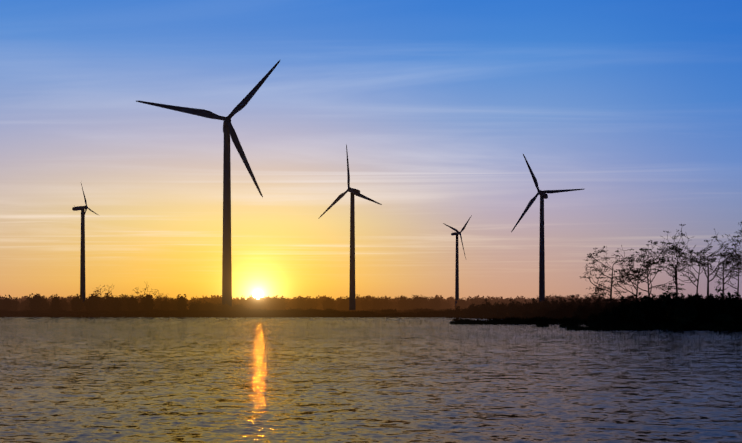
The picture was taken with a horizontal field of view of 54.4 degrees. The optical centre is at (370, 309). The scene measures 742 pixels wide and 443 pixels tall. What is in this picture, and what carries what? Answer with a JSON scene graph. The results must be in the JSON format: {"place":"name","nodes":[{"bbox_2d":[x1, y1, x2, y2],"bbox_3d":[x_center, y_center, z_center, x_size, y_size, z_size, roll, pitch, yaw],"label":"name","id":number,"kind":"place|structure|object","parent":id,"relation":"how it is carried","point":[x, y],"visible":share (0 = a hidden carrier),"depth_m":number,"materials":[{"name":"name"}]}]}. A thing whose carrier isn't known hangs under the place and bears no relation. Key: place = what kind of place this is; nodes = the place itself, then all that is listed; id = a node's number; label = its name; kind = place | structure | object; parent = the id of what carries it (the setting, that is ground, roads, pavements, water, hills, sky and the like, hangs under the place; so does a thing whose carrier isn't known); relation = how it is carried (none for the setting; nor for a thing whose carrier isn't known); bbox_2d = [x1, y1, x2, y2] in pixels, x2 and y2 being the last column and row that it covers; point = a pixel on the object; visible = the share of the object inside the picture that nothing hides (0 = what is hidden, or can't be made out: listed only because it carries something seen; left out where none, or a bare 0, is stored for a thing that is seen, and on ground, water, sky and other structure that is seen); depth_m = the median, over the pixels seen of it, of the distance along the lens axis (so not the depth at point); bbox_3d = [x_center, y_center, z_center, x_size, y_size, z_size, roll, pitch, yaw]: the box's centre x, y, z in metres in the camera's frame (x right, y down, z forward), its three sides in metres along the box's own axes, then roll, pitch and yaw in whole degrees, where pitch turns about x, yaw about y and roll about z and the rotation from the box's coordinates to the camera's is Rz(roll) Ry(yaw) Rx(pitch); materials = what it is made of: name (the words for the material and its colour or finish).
{"place":"outdoors","nodes":[
{"label":"outdoors","id":0,"kind":"place"},
{"bbox_2d":[0,312,739,329],"bbox_3d":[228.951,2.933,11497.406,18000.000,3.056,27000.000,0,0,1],"label":"ground","id":1,"kind":"structure","parent":0,"point":[507,315],"depth_m":300.29,"materials":[{"name":"black soil"}]},
{"bbox_2d":[72,183,97,301],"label":"turbine","id":2,"kind":"object","parent":1,"relation":"on","point":[82,266],"visible":0.94,"depth_m":576.14,"materials":[{"name":"grey paint"}]},
{"bbox_2d":[93,283,165,299],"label":"trees","id":3,"kind":"object","parent":1,"relation":"on","point":[98,291],"visible":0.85,"depth_m":450.18,"materials":[{"name":"black plant"}]},
{"bbox_2d":[136,60,279,305],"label":"turbine","id":4,"kind":"object","parent":1,"relation":"on","point":[228,130],"visible":0.98,"depth_m":404.81,"materials":[{"name":"grey paint"}]},
{"bbox_2d":[318,145,381,310],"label":"turbine","id":5,"kind":"object","parent":1,"relation":"on","point":[352,302],"visible":1,"depth_m":602.31,"materials":[{"name":"grey paint"}]},
{"bbox_2d":[0,287,741,325],"bbox_3d":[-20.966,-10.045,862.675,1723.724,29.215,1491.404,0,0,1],"label":"scrub vegetation","id":6,"kind":"object","parent":1,"relation":"on","point":[682,310],"visible":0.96,"depth_m":316.80,"materials":[{"name":"black plant"}]},
{"bbox_2d":[0,313,741,329],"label":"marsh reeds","id":7,"kind":"object","parent":1,"relation":"on","point":[570,323],"visible":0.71,"depth_m":159.54,"materials":[{"name":"black plant"}]},
{"bbox_2d":[443,215,471,305],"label":"turbine","id":8,"kind":"object","parent":1,"relation":"on","point":[457,233],"visible":0.96,"depth_m":799.43,"materials":[{"name":"grey paint"}]},
{"bbox_2d":[511,154,583,301],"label":"turbine","id":9,"kind":"object","parent":1,"relation":"on","point":[543,195],"visible":0.9,"depth_m":599.23,"materials":[{"name":"grey paint"}]},
{"bbox_2d":[574,222,741,302],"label":"trees","id":10,"kind":"object","parent":1,"relation":"on","point":[736,259],"visible":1,"depth_m":196.16,"materials":[{"name":"black plant"}]},
{"bbox_2d":[0,317,741,442],"bbox_3d":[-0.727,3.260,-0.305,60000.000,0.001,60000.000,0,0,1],"label":"water","id":11,"kind":"structure","parent":0,"point":[252,380],"depth_m":32.12,"materials":[{"name":"liquid"}]},
{"bbox_2d":[0,0,741,299],"label":"sky","id":12,"kind":"structure","parent":0,"point":[436,106],"materials":[{"name":"blue"}]}
]}

